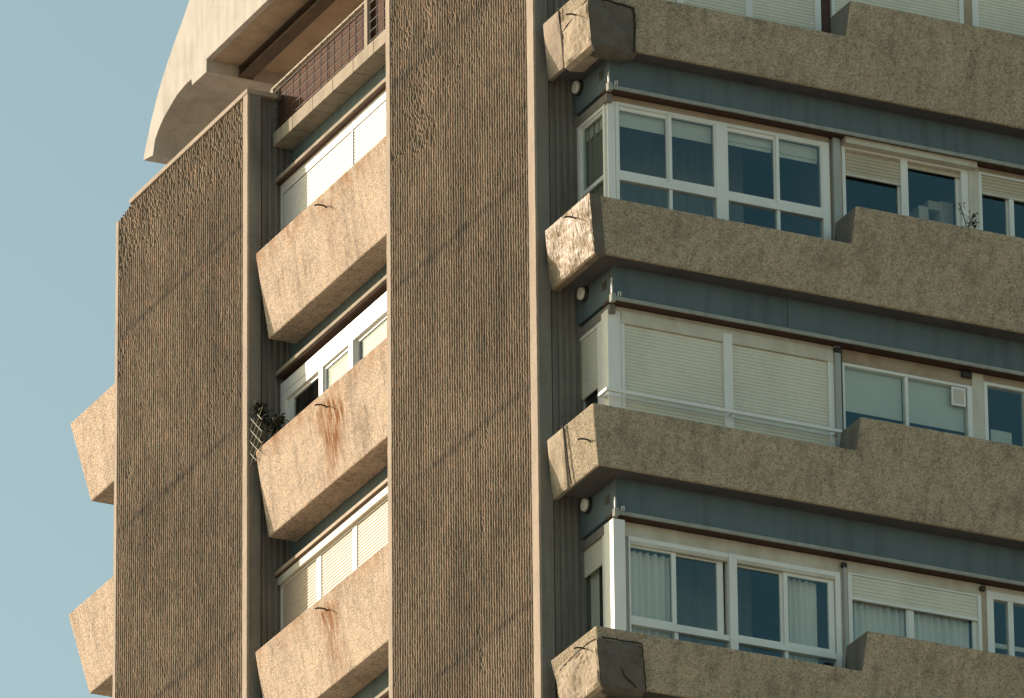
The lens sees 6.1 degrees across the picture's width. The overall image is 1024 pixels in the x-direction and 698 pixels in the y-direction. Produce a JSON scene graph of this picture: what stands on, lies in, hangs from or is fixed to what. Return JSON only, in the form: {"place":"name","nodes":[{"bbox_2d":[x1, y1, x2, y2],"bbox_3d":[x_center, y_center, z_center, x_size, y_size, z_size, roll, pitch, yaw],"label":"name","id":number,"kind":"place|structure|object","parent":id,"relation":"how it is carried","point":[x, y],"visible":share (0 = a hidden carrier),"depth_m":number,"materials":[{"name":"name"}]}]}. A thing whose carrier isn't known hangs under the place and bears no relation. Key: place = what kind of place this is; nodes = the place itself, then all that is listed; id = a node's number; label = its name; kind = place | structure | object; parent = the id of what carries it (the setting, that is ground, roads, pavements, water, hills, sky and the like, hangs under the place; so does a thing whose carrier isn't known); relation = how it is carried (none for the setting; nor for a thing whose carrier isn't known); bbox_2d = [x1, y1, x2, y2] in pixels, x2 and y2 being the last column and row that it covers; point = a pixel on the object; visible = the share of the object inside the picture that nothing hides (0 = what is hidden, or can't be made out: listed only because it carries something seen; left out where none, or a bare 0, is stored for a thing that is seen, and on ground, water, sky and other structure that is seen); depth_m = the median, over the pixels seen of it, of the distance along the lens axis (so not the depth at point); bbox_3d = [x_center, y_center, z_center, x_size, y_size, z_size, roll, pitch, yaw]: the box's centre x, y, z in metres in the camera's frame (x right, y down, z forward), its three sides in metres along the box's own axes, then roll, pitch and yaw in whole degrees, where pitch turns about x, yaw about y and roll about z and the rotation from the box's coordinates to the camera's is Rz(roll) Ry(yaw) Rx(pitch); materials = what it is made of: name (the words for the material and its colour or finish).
{"place":"outdoors","nodes":[
{"label":"outdoors","id":0,"kind":"place"},
{"bbox_2d":[0,0,188,697],"label":"sky","id":1,"kind":"structure","parent":0,"point":[80,80],"materials":[{"name":"blue"}]},
{"bbox_3d":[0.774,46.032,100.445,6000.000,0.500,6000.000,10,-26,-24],"label":"ground","id":2,"kind":"structure","parent":0,"visible":0},
{"bbox_2d":[69,0,1023,697],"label":"apartment tower","id":3,"kind":"structure","parent":2,"relation":"on","point":[739,342],"depth_m":122.43,"materials":[{"name":"concrete"}]},
{"bbox_2d":[249,406,262,465],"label":"trellis","id":4,"kind":"object","parent":3,"relation":"attached to","point":[256,436],"visible":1,"depth_m":128.57,"materials":[{"name":"white wood"}]},
{"bbox_2d":[251,400,289,436],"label":"balcony plant","id":5,"kind":"object","parent":3,"relation":"on","point":[278,422],"visible":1,"depth_m":128.47,"materials":[{"name":"green plant"}]},
{"bbox_2d":[280,89,385,231],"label":"window","id":6,"kind":"structure","parent":3,"relation":"in","point":[362,133],"depth_m":129.05,"materials":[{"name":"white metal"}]},
{"bbox_2d":[280,291,386,426],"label":"window","id":7,"kind":"structure","parent":3,"relation":"in","point":[340,354],"depth_m":127.81,"materials":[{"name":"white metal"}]},
{"bbox_2d":[280,497,387,630],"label":"window","id":8,"kind":"structure","parent":3,"relation":"in","point":[369,535],"depth_m":126.72,"materials":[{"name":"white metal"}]},
{"bbox_2d":[577,104,606,201],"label":"window","id":9,"kind":"structure","parent":3,"relation":"in","point":[582,130],"depth_m":121.78,"materials":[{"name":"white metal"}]},
{"bbox_2d":[580,312,604,410],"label":"window","id":10,"kind":"structure","parent":3,"relation":"in","point":[592,342],"depth_m":120.54,"materials":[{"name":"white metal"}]},
{"bbox_2d":[586,119,603,195],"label":"curtain","id":11,"kind":"object","parent":3,"relation":"hanging from","point":[594,149],"visible":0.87,"depth_m":121.71,"materials":[{"name":"grey fabric"}]},
{"bbox_2d":[584,524,605,626],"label":"window","id":12,"kind":"structure","parent":3,"relation":"in","point":[594,556],"depth_m":119.45,"materials":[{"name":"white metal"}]},
{"bbox_2d":[591,568,599,628],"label":"curtain","id":13,"kind":"object","parent":3,"relation":"hanging from","point":[595,608],"visible":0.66,"depth_m":119.51,"materials":[{"name":"grey fabric"}]},
{"bbox_2d":[630,551,669,637],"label":"curtain","id":14,"kind":"object","parent":3,"relation":"hanging from","point":[650,586],"visible":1,"depth_m":119.21,"materials":[{"name":"white fabric"}]},
{"bbox_2d":[606,95,830,239],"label":"window","id":15,"kind":"structure","parent":3,"relation":"in","point":[622,112],"depth_m":121.93,"materials":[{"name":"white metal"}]},
{"bbox_2d":[597,306,842,446],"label":"window","id":16,"kind":"structure","parent":3,"relation":"in","point":[664,365],"depth_m":120.68,"materials":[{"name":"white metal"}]},
{"bbox_2d":[604,518,842,667],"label":"window","id":17,"kind":"structure","parent":3,"relation":"in","point":[620,536],"depth_m":119.51,"materials":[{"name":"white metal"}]},
{"bbox_2d":[667,0,820,30],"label":"window","id":18,"kind":"structure","parent":3,"relation":"in","point":[799,13],"depth_m":123.15,"materials":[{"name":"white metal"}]},
{"bbox_2d":[782,578,817,663],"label":"curtain","id":19,"kind":"object","parent":3,"relation":"hanging from","point":[802,613],"visible":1,"depth_m":120.05,"materials":[{"name":"white fabric"}]},
{"bbox_2d":[852,600,904,640],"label":"curtain","id":20,"kind":"object","parent":3,"relation":"hanging from","point":[878,618],"visible":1,"depth_m":120.53,"materials":[{"name":"white fabric"}]},
{"bbox_2d":[830,0,963,23],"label":"window","id":21,"kind":"structure","parent":3,"relation":"in","point":[950,10],"depth_m":124.21,"materials":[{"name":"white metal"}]},
{"bbox_2d":[842,349,973,436],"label":"window","id":22,"kind":"structure","parent":3,"relation":"in","point":[865,393],"depth_m":121.90,"materials":[{"name":"white metal"}]},
{"bbox_2d":[841,136,976,226],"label":"window","id":23,"kind":"structure","parent":3,"relation":"in","point":[860,158],"depth_m":123.03,"materials":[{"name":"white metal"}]},
{"bbox_2d":[847,561,982,650],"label":"window","id":24,"kind":"structure","parent":3,"relation":"in","point":[867,583],"depth_m":120.74,"materials":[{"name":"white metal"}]},
{"bbox_2d":[909,200,953,224],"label":"cupboard","id":25,"kind":"object","parent":3,"relation":"attached to","point":[941,211],"visible":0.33,"depth_m":123.57,"materials":[{"name":"metal"}]},
{"bbox_2d":[914,611,968,647],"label":"curtain","id":26,"kind":"object","parent":3,"relation":"hanging from","point":[941,629],"visible":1,"depth_m":120.90,"materials":[{"name":"white fabric"}]},
{"bbox_2d":[958,202,980,228],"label":"plant","id":27,"kind":"object","parent":3,"relation":"on","point":[973,222],"visible":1,"depth_m":122.44,"materials":[{"name":"green plant"}]},
{"bbox_2d":[971,0,1023,35],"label":"window","id":28,"kind":"structure","parent":3,"relation":"in","point":[1007,16],"depth_m":124.70,"materials":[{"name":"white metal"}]},
{"bbox_2d":[978,167,1023,236],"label":"window","id":29,"kind":"structure","parent":3,"relation":"in","point":[1009,187],"depth_m":123.67,"materials":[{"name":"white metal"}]},
{"bbox_2d":[983,375,1023,446],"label":"window","id":30,"kind":"structure","parent":3,"relation":"in","point":[990,382],"depth_m":122.46,"materials":[{"name":"white metal"}]},
{"bbox_2d":[986,585,1023,655],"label":"window","id":31,"kind":"structure","parent":3,"relation":"in","point":[1011,598],"depth_m":121.22,"materials":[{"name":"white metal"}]}
]}

